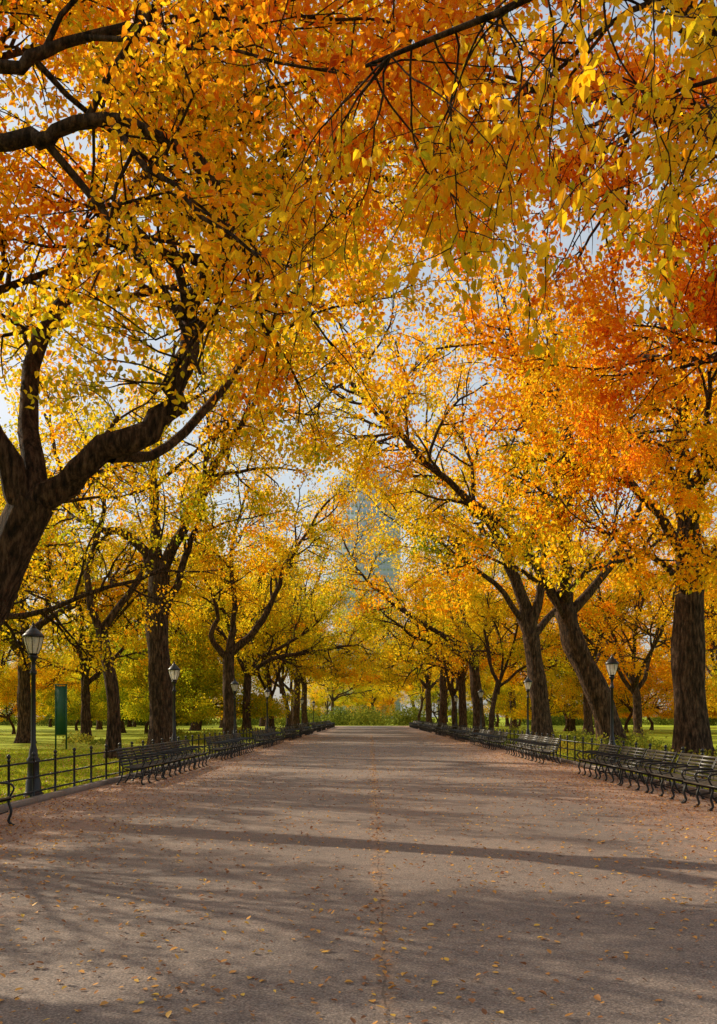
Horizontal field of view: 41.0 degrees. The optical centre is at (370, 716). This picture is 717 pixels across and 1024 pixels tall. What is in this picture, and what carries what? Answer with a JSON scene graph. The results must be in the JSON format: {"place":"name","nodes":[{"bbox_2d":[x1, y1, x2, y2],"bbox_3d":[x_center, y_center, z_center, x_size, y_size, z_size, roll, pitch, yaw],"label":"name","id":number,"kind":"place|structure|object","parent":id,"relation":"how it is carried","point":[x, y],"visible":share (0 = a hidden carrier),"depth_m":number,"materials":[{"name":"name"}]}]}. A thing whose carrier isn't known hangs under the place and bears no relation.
{"place":"outdoors","nodes":[
{"label":"outdoors","id":0,"kind":"place"},
{"bbox_2d":[0,726,716,1023],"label":"road","id":1,"kind":"structure","parent":0,"point":[571,958],"depth_m":8.95,"materials":[{"name":"grey asphalt"}]},
{"bbox_2d":[0,782,14,825],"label":"park bench","id":2,"kind":"object","parent":1,"relation":"on","point":[7,799],"visible":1,"depth_m":14.82,"materials":[{"name":"paint"}]},
{"bbox_2d":[115,746,164,784],"bbox_3d":[-5.875,1.242,24.570,0.746,0.911,2.240,0,0,1],"label":"park bench","id":3,"kind":"object","parent":1,"relation":"on","point":[138,765],"visible":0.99,"depth_m":24.20,"materials":[{"name":"paint"}]},
{"bbox_2d":[140,743,182,778],"bbox_3d":[-5.849,1.242,26.930,0.746,0.911,2.240,0,0,0],"label":"park bench","id":4,"kind":"object","parent":1,"relation":"on","point":[160,751],"visible":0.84,"depth_m":26.82,"materials":[{"name":"paint"}]},
{"bbox_2d":[157,741,195,773],"bbox_3d":[-5.896,1.242,29.290,0.746,0.911,2.240,0,0,1],"label":"park bench","id":5,"kind":"object","parent":1,"relation":"on","point":[172,745],"visible":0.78,"depth_m":29.51,"materials":[{"name":"paint"}]},
{"bbox_2d":[175,739,207,768],"bbox_3d":[-5.892,1.242,31.650,0.746,0.911,2.240,0,0,-1],"label":"park bench","id":6,"kind":"object","parent":1,"relation":"on","point":[185,742],"visible":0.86,"depth_m":31.65,"materials":[{"name":"paint"}]},
{"bbox_2d":[204,736,232,760],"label":"park bench","id":7,"kind":"object","parent":1,"relation":"on","point":[212,743],"visible":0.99,"depth_m":37.00,"materials":[{"name":"paint"}]},
{"bbox_2d":[216,735,241,757],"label":"park bench","id":8,"kind":"object","parent":1,"relation":"on","point":[221,737],"visible":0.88,"depth_m":39.78,"materials":[{"name":"paint"}]},
{"bbox_2d":[225,734,246,755],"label":"park bench","id":9,"kind":"object","parent":1,"relation":"on","point":[230,738],"visible":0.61,"depth_m":42.40,"materials":[{"name":"paint"}]},
{"bbox_2d":[233,733,254,753],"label":"park bench","id":10,"kind":"object","parent":1,"relation":"on","point":[235,735],"visible":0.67,"depth_m":44.28,"materials":[{"name":"paint"}]},
{"bbox_2d":[251,731,269,747],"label":"park bench","id":11,"kind":"object","parent":1,"relation":"on","point":[256,737],"visible":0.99,"depth_m":50.80,"materials":[{"name":"paint"}]},
{"bbox_2d":[257,730,273,746],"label":"park bench","id":12,"kind":"object","parent":1,"relation":"on","point":[260,732],"visible":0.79,"depth_m":53.42,"materials":[{"name":"paint"}]},
{"bbox_2d":[0,735,716,1023],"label":"fallen leaves","id":13,"kind":"object","parent":1,"relation":"on","point":[472,1000],"visible":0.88,"depth_m":13.13,"materials":[{"name":"orange plant"}]},
{"bbox_2d":[482,731,501,748],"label":"park bench","id":14,"kind":"object","parent":1,"relation":"on","point":[495,734],"visible":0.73,"depth_m":50.18,"materials":[{"name":"paint"}]},
{"bbox_2d":[488,732,508,750],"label":"park bench","id":15,"kind":"object","parent":1,"relation":"on","point":[503,735],"visible":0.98,"depth_m":47.80,"materials":[{"name":"paint"}]},
{"bbox_2d":[505,734,527,754],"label":"park bench","id":16,"kind":"object","parent":1,"relation":"on","point":[521,737],"visible":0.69,"depth_m":42.39,"materials":[{"name":"paint"}]},
{"bbox_2d":[512,735,537,757],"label":"park bench","id":17,"kind":"object","parent":1,"relation":"on","point":[532,737],"visible":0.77,"depth_m":39.81,"materials":[{"name":"paint"}]},
{"bbox_2d":[521,736,548,760],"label":"park bench","id":18,"kind":"object","parent":1,"relation":"on","point":[540,739],"visible":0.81,"depth_m":37.20,"materials":[{"name":"paint"}]},
{"bbox_2d":[531,737,561,763],"bbox_3d":[6.415,1.242,34.970,0.746,0.911,2.240,0,0,0],"label":"park bench","id":19,"kind":"object","parent":1,"relation":"on","point":[548,745],"visible":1,"depth_m":34.60,"materials":[{"name":"paint"}]},
{"bbox_2d":[577,743,620,778],"bbox_3d":[6.404,1.242,26.930,0.746,0.911,2.240,0,0,1],"label":"park bench","id":20,"kind":"object","parent":1,"relation":"on","point":[599,752],"visible":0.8,"depth_m":26.70,"materials":[{"name":"paint"}]},
{"bbox_2d":[597,745,646,784],"bbox_3d":[6.429,1.242,24.570,0.746,0.911,2.240,0,0,1],"label":"park bench","id":21,"kind":"object","parent":1,"relation":"on","point":[634,751],"visible":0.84,"depth_m":24.46,"materials":[{"name":"paint"}]},
{"bbox_2d":[619,749,677,792],"bbox_3d":[6.413,1.242,22.210,0.746,0.911,2.240,0,0,0],"label":"park bench","id":22,"kind":"object","parent":1,"relation":"on","point":[642,770],"visible":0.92,"depth_m":21.98,"materials":[{"name":"paint"}]},
{"bbox_2d":[648,752,715,801],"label":"park bench","id":23,"kind":"object","parent":1,"relation":"on","point":[674,776],"visible":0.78,"depth_m":19.91,"materials":[{"name":"paint"}]},
{"bbox_2d":[681,757,716,810],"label":"park bench","id":24,"kind":"object","parent":1,"relation":"on","point":[710,784],"visible":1,"depth_m":18.02,"materials":[{"name":"paint"}]},
{"bbox_2d":[0,717,716,804],"bbox_3d":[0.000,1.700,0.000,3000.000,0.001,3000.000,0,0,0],"label":"ground","id":25,"kind":"structure","parent":0,"point":[45,735],"depth_m":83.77,"materials":[{"name":"green plant"}]},
{"bbox_2d":[0,663,42,721],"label":"maple tree","id":26,"kind":"object","parent":25,"relation":"on","point":[4,713],"visible":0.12,"depth_m":109.17,"materials":[{"name":"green plant"}]},
{"bbox_2d":[1,500,48,650],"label":"elm tree","id":27,"kind":"object","parent":25,"relation":"on","point":[10,622],"visible":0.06,"depth_m":77.34,"materials":[{"name":"yellow plant"}]},
{"bbox_2d":[0,657,55,733],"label":"maple tree","id":28,"kind":"object","parent":25,"relation":"on","point":[8,681],"visible":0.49,"depth_m":87.75,"materials":[{"name":"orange plant"}]},
{"bbox_2d":[22,620,44,798],"bbox_3d":[-7.000,-0.145,19.900,0.444,3.690,0.444,0,0,0],"label":"street lamp","id":29,"kind":"object","parent":25,"relation":"on","point":[33,636],"visible":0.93,"depth_m":19.84,"materials":[{"name":"metal"}]},
{"bbox_2d":[0,556,74,686],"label":"elm tree","id":30,"kind":"object","parent":25,"relation":"on","point":[3,663],"visible":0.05,"depth_m":94.83,"materials":[{"name":"yellow plant"}]},
{"bbox_2d":[16,655,81,726],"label":"maple tree","id":31,"kind":"object","parent":25,"relation":"on","point":[50,720],"visible":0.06,"depth_m":148.06,"materials":[{"name":"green plant"}]},
{"bbox_2d":[54,684,67,748],"bbox_3d":[-15.500,0.050,48.000,0.620,3.300,0.140,0,0,0],"label":"park sign","id":32,"kind":"object","parent":25,"relation":"on","point":[60,710],"visible":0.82,"depth_m":47.95,"materials":[{"name":"green metal"}]},
{"bbox_2d":[1,510,122,632],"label":"elm tree","id":33,"kind":"object","parent":25,"relation":"on","point":[37,575],"visible":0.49,"depth_m":46.08,"materials":[{"name":"yellow plant"}]},
{"bbox_2d":[36,670,106,727],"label":"maple tree","id":34,"kind":"object","parent":25,"relation":"on","point":[75,699],"visible":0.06,"depth_m":136.50,"materials":[{"name":"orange plant"}]},
{"bbox_2d":[36,671,125,730],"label":"maple tree","id":35,"kind":"object","parent":25,"relation":"on","point":[73,713],"visible":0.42,"depth_m":109.59,"materials":[{"name":"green plant"}]},
{"bbox_2d":[63,600,139,729],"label":"elm tree","id":36,"kind":"object","parent":25,"relation":"on","point":[99,725],"visible":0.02,"depth_m":120.04,"materials":[{"name":"yellow plant"}]},
{"bbox_2d":[0,296,217,644],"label":"elm tree","id":37,"kind":"object","parent":25,"relation":"on","point":[137,489],"visible":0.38,"depth_m":33.07,"materials":[{"name":"yellow plant"}]},
{"bbox_2d":[0,315,221,758],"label":"elm tree","id":38,"kind":"object","parent":25,"relation":"on","point":[113,735],"visible":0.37,"depth_m":37.83,"materials":[{"name":"yellow plant"}]},
{"bbox_2d":[9,589,221,732],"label":"elm tree","id":39,"kind":"object","parent":25,"relation":"on","point":[74,684],"visible":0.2,"depth_m":90.96,"materials":[{"name":"yellow plant"}]},
{"bbox_2d":[0,436,233,742],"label":"elm tree","id":40,"kind":"object","parent":25,"relation":"on","point":[23,733],"visible":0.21,"depth_m":60.03,"materials":[{"name":"yellow plant"}]},
{"bbox_2d":[26,498,216,741],"bbox_3d":[-17.986,-7.458,62.639,17.512,18.539,15.079,0,0,4],"label":"elm tree","id":41,"kind":"object","parent":25,"relation":"on","point":[112,599],"visible":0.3,"depth_m":61.59,"materials":[{"name":"yellow plant"}]},
{"bbox_2d":[0,488,251,674],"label":"young elm tree","id":42,"kind":"object","parent":25,"relation":"on","point":[13,615],"visible":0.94,"depth_m":28.31,"materials":[{"name":"yellow plant"}]},
{"bbox_2d":[0,733,297,812],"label":"kerb","id":43,"kind":"structure","parent":25,"relation":"on","point":[44,797],"depth_m":20.96,"materials":[{"name":"stone"}]},
{"bbox_2d":[0,720,329,797],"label":"iron fence","id":44,"kind":"object","parent":43,"relation":"on","point":[33,776],"visible":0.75,"depth_m":21.84,"materials":[{"name":"black metal"}]},
{"bbox_2d":[89,670,219,733],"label":"maple tree","id":45,"kind":"object","parent":25,"relation":"on","point":[146,724],"visible":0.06,"depth_m":91.13,"materials":[{"name":"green plant"}]},
{"bbox_2d":[77,553,246,730],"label":"elm tree","id":46,"kind":"object","parent":25,"relation":"on","point":[195,726],"visible":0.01,"depth_m":110.70,"materials":[{"name":"yellow plant"}]},
{"bbox_2d":[86,632,245,724],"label":"maple tree","id":47,"kind":"object","parent":25,"relation":"on","point":[184,714],"visible":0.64,"depth_m":72.48,"materials":[{"name":"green plant"}]},
{"bbox_2d":[94,522,243,676],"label":"elm tree","id":48,"kind":"object","parent":25,"relation":"on","point":[176,627],"visible":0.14,"depth_m":76.13,"materials":[{"name":"yellow plant"}]},
{"bbox_2d":[61,725,281,745],"bbox_3d":[-14.026,1.197,72.630,12.676,1.312,36.667,0,0,0],"label":"shrub bed","id":49,"kind":"object","parent":25,"relation":"on","point":[93,741],"visible":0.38,"depth_m":59.28,"materials":[{"name":"green plant"}]},
{"bbox_2d":[168,661,179,755],"bbox_3d":[-7.000,-0.145,34.200,0.444,3.690,0.444,0,0,0],"label":"street lamp","id":50,"kind":"object","parent":25,"relation":"on","point":[174,670],"visible":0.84,"depth_m":34.15,"materials":[{"name":"metal"}]},
{"bbox_2d":[0,240,369,752],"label":"elm tree","id":51,"kind":"object","parent":25,"relation":"on","point":[160,684],"visible":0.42,"depth_m":43.18,"materials":[{"name":"yellow plant"}]},
{"bbox_2d":[115,616,303,733],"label":"maple tree","id":52,"kind":"object","parent":25,"relation":"on","point":[258,707],"visible":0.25,"depth_m":77.62,"materials":[{"name":"yellow plant"}]},
{"bbox_2d":[231,679,238,747],"bbox_3d":[-7.000,-0.145,49.500,0.444,3.690,0.444,0,0,0],"label":"street lamp","id":53,"kind":"object","parent":25,"relation":"on","point":[234,685],"visible":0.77,"depth_m":49.44,"materials":[{"name":"metal"}]},
{"bbox_2d":[181,559,320,725],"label":"elm tree","id":54,"kind":"object","parent":25,"relation":"on","point":[281,680],"visible":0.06,"depth_m":102.61,"materials":[{"name":"yellow plant"}]},
{"bbox_2d":[129,430,382,737],"bbox_3d":[-7.125,-8.922,63.642,17.012,21.448,10.991,0,0,11],"label":"elm tree","id":55,"kind":"object","parent":25,"relation":"on","point":[230,652],"visible":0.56,"depth_m":63.50,"materials":[{"name":"yellow plant"}]},
{"bbox_2d":[178,546,335,732],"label":"elm tree","id":56,"kind":"object","parent":25,"relation":"on","point":[272,692],"visible":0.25,"depth_m":82.69,"materials":[{"name":"yellow plant"}]},
{"bbox_2d":[139,500,391,732],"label":"elm tree","id":57,"kind":"object","parent":25,"relation":"on","point":[245,655],"visible":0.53,"depth_m":75.94,"materials":[{"name":"yellow plant"}]},
{"bbox_2d":[264,688,269,728],"bbox_3d":[-7.000,-0.145,65.000,0.444,3.690,0.444,0,0,0],"label":"street lamp","id":58,"kind":"object","parent":25,"relation":"on","point":[267,692],"visible":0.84,"depth_m":64.96,"materials":[{"name":"metal"}]},
{"bbox_2d":[0,0,533,482],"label":"elm tree","id":59,"kind":"object","parent":25,"relation":"on","point":[252,264],"visible":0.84,"depth_m":10.96,"materials":[{"name":"yellow plant"}]},
{"bbox_2d":[0,0,546,627],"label":"elm tree","id":60,"kind":"object","parent":25,"relation":"on","point":[34,496],"visible":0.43,"depth_m":16.66,"materials":[{"name":"yellow plant"}]},
{"bbox_2d":[196,507,361,733],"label":"elm tree","id":61,"kind":"object","parent":25,"relation":"on","point":[301,587],"visible":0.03,"depth_m":91.46,"materials":[{"name":"yellow plant"}]},
{"bbox_2d":[251,647,323,726],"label":"elm tree","id":62,"kind":"object","parent":25,"relation":"on","point":[262,722],"depth_m":156.30,"materials":[{"name":"yellow plant"}]},
{"bbox_2d":[270,579,347,723],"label":"elm tree","id":63,"kind":"object","parent":25,"relation":"on","point":[291,682],"visible":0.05,"depth_m":130.76,"materials":[{"name":"yellow plant"}]},
{"bbox_2d":[208,557,427,728],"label":"elm tree","id":64,"kind":"object","parent":25,"relation":"on","point":[366,678],"visible":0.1,"depth_m":115.32,"materials":[{"name":"yellow plant"}]},
{"bbox_2d":[284,565,395,725],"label":"elm tree","id":65,"kind":"object","parent":25,"relation":"on","point":[304,708],"visible":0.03,"depth_m":145.49,"materials":[{"name":"yellow plant"}]},
{"bbox_2d":[0,742,708,803],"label":"lawn leaves","id":66,"kind":"object","parent":25,"relation":"on","point":[51,776],"visible":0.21,"depth_m":34.39,"materials":[{"name":"orange plant"}]},
{"bbox_2d":[0,623,716,723],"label":"distant trees","id":67,"kind":"object","parent":25,"relation":"on","point":[328,691],"visible":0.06,"depth_m":209.69,"materials":[{"name":"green plant"}]},
{"bbox_2d":[0,700,716,725],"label":"hedge","id":68,"kind":"object","parent":25,"relation":"on","point":[358,718],"visible":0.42,"depth_m":170.76,"materials":[{"name":"green plant"}]},
{"bbox_2d":[330,541,503,722],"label":"elm tree","id":69,"kind":"object","parent":25,"relation":"on","point":[443,702],"visible":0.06,"depth_m":118.86,"materials":[{"name":"yellow plant"}]},
{"bbox_2d":[341,631,512,724],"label":"elm tree","id":70,"kind":"object","parent":25,"relation":"on","point":[428,686],"visible":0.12,"depth_m":151.87,"materials":[{"name":"yellow plant"}]},
{"bbox_2d":[316,546,543,731],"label":"elm tree","id":71,"kind":"object","parent":25,"relation":"on","point":[412,678],"visible":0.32,"depth_m":91.87,"materials":[{"name":"yellow plant"}]},
{"bbox_2d":[292,466,577,735],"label":"elm tree","id":72,"kind":"object","parent":25,"relation":"on","point":[474,672],"visible":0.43,"depth_m":74.29,"materials":[{"name":"yellow plant"}]},
{"bbox_2d":[167,0,716,500],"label":"elm tree","id":73,"kind":"object","parent":25,"relation":"on","point":[687,350],"visible":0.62,"depth_m":17.42,"materials":[{"name":"orange plant"}]},
{"bbox_2d":[392,561,513,728],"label":"elm tree","id":74,"kind":"object","parent":25,"relation":"on","point":[452,690],"visible":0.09,"depth_m":103.73,"materials":[{"name":"yellow plant"}]},
{"bbox_2d":[421,568,515,715],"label":"elm tree","id":75,"kind":"object","parent":25,"relation":"on","point":[434,672],"visible":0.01,"depth_m":130.24,"materials":[{"name":"yellow plant"}]},
{"bbox_2d":[229,0,716,377],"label":"elm tree","id":76,"kind":"object","parent":25,"relation":"on","point":[700,24],"visible":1,"depth_m":7.70,"materials":[{"name":"orange plant"}]},
{"bbox_2d":[238,222,716,745],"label":"elm tree","id":77,"kind":"object","parent":25,"relation":"on","point":[584,666],"visible":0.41,"depth_m":41.19,"materials":[{"name":"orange plant"}]},
{"bbox_2d":[478,688,483,731],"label":"street lamp","id":78,"kind":"object","parent":25,"relation":"on","point":[480,692],"visible":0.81,"depth_m":65.96,"materials":[{"name":"metal"}]},
{"bbox_2d":[276,356,694,741],"bbox_3d":[6.273,-9.476,56.342,27.075,22.647,10.191,0,0,-24],"label":"elm tree","id":79,"kind":"object","parent":25,"relation":"on","point":[527,614],"visible":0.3,"depth_m":56.52,"materials":[{"name":"yellow plant"}]},
{"bbox_2d":[448,667,530,726],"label":"maple tree","id":80,"kind":"object","parent":25,"relation":"on","point":[485,689],"visible":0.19,"depth_m":148.98,"materials":[{"name":"yellow plant"}]},
{"bbox_2d":[466,639,525,726],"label":"elm tree","id":81,"kind":"object","parent":25,"relation":"on","point":[506,719],"visible":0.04,"depth_m":151.56,"materials":[{"name":"yellow plant"}]},
{"bbox_2d":[465,581,556,728],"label":"elm tree","id":82,"kind":"object","parent":25,"relation":"on","point":[514,721],"visible":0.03,"depth_m":125.89,"materials":[{"name":"yellow plant"}]},
{"bbox_2d":[523,676,531,749],"bbox_3d":[7.620,-0.145,46.300,0.444,3.690,0.444,0,0,0],"label":"street lamp","id":83,"kind":"object","parent":25,"relation":"on","point":[527,681],"visible":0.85,"depth_m":46.24,"materials":[{"name":"metal"}]},
{"bbox_2d":[487,683,568,725],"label":"maple tree","id":84,"kind":"object","parent":25,"relation":"on","point":[519,723],"visible":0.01,"depth_m":158.87,"materials":[{"name":"orange plant"}]},
{"bbox_2d":[442,524,630,731],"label":"elm tree","id":85,"kind":"object","parent":25,"relation":"on","point":[501,608],"visible":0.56,"depth_m":68.74,"materials":[{"name":"yellow plant"}]},
{"bbox_2d":[357,137,716,758],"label":"elm tree","id":86,"kind":"object","parent":25,"relation":"on","point":[694,565],"visible":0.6,"depth_m":29.78,"materials":[{"name":"orange plant"}]},
{"bbox_2d":[495,663,592,721],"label":"maple tree","id":87,"kind":"object","parent":25,"relation":"on","point":[520,713],"visible":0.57,"depth_m":97.81,"materials":[{"name":"yellow plant"}]},
{"bbox_2d":[432,526,674,734],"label":"elm tree","id":88,"kind":"object","parent":25,"relation":"on","point":[587,714],"visible":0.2,"depth_m":87.26,"materials":[{"name":"orange plant"}]},
{"bbox_2d":[414,720,715,788],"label":"iron fence","id":89,"kind":"object","parent":25,"relation":"on","point":[583,742],"visible":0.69,"depth_m":34.58,"materials":[{"name":"black metal"}]},
{"bbox_2d":[491,646,649,730],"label":"maple tree","id":90,"kind":"object","parent":25,"relation":"on","point":[625,710],"visible":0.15,"depth_m":105.39,"materials":[{"name":"orange plant"}]},
{"bbox_2d":[509,550,640,731],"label":"elm tree","id":91,"kind":"object","parent":25,"relation":"on","point":[571,727],"visible":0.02,"depth_m":105.64,"materials":[{"name":"orange plant"}]},
{"bbox_2d":[437,731,716,798],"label":"kerb","id":92,"kind":"structure","parent":25,"relation":"on","point":[679,785],"depth_m":26.54,"materials":[{"name":"stone"}]},
{"bbox_2d":[477,506,716,738],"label":"elm tree","id":93,"kind":"object","parent":25,"relation":"on","point":[635,686],"visible":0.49,"depth_m":67.04,"materials":[{"name":"orange plant"}]},
{"bbox_2d":[484,723,716,776],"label":"shrub bed","id":94,"kind":"object","parent":25,"relation":"on","point":[640,740],"visible":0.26,"depth_m":40.21,"materials":[{"name":"green plant"}]},
{"bbox_2d":[605,655,618,769],"bbox_3d":[7.620,-0.145,30.200,0.444,3.690,0.444,0,0,0],"label":"street lamp","id":95,"kind":"object","parent":25,"relation":"on","point":[611,663],"visible":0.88,"depth_m":30.15,"materials":[{"name":"metal"}]},
{"bbox_2d":[525,601,708,694],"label":"elm tree","id":96,"kind":"object","parent":25,"relation":"on","point":[637,647],"visible":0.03,"depth_m":113.17,"materials":[{"name":"orange plant"}]},
{"bbox_2d":[591,642,716,732],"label":"maple tree","id":97,"kind":"object","parent":25,"relation":"on","point":[620,695],"visible":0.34,"depth_m":96.36,"materials":[{"name":"orange plant"}]},
{"bbox_2d":[618,658,711,729],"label":"maple tree","id":98,"kind":"object","parent":25,"relation":"on","point":[654,713],"visible":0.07,"depth_m":114.54,"materials":[{"name":"orange plant"}]},
{"bbox_2d":[628,531,716,678],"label":"elm tree","id":99,"kind":"object","parent":25,"relation":"on","point":[712,655],"visible":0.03,"depth_m":114.58,"materials":[{"name":"orange plant"}]},
{"bbox_2d":[636,505,716,649],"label":"elm tree","id":100,"kind":"object","parent":25,"relation":"on","point":[708,616],"visible":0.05,"depth_m":93.77,"materials":[{"name":"orange plant"}]},
{"bbox_2d":[643,472,716,669],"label":"elm tree","id":101,"kind":"object","parent":25,"relation":"on","point":[710,633],"visible":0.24,"depth_m":73.15,"materials":[{"name":"orange plant"}]},
{"bbox_2d":[705,657,716,712],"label":"maple tree","id":102,"kind":"object","parent":25,"relation":"on","point":[711,704],"visible":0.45,"depth_m":90.37,"materials":[{"name":"yellow plant"}]},
{"bbox_2d":[0,0,716,716],"label":"sky","id":103,"kind":"structure","parent":0,"point":[287,479],"materials":[{"name":"white"}]},
{"bbox_2d":[334,462,400,717],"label":"office tower","id":104,"kind":"structure","parent":0,"point":[385,569],"depth_m":506.00,"materials":[{"name":"grey concrete"}]},
{"bbox_2d":[339,496,396,688],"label":"windows","id":105,"kind":"structure","parent":104,"relation":"in","point":[368,504],"depth_m":505.87,"materials":[{"name":"grey glass"}]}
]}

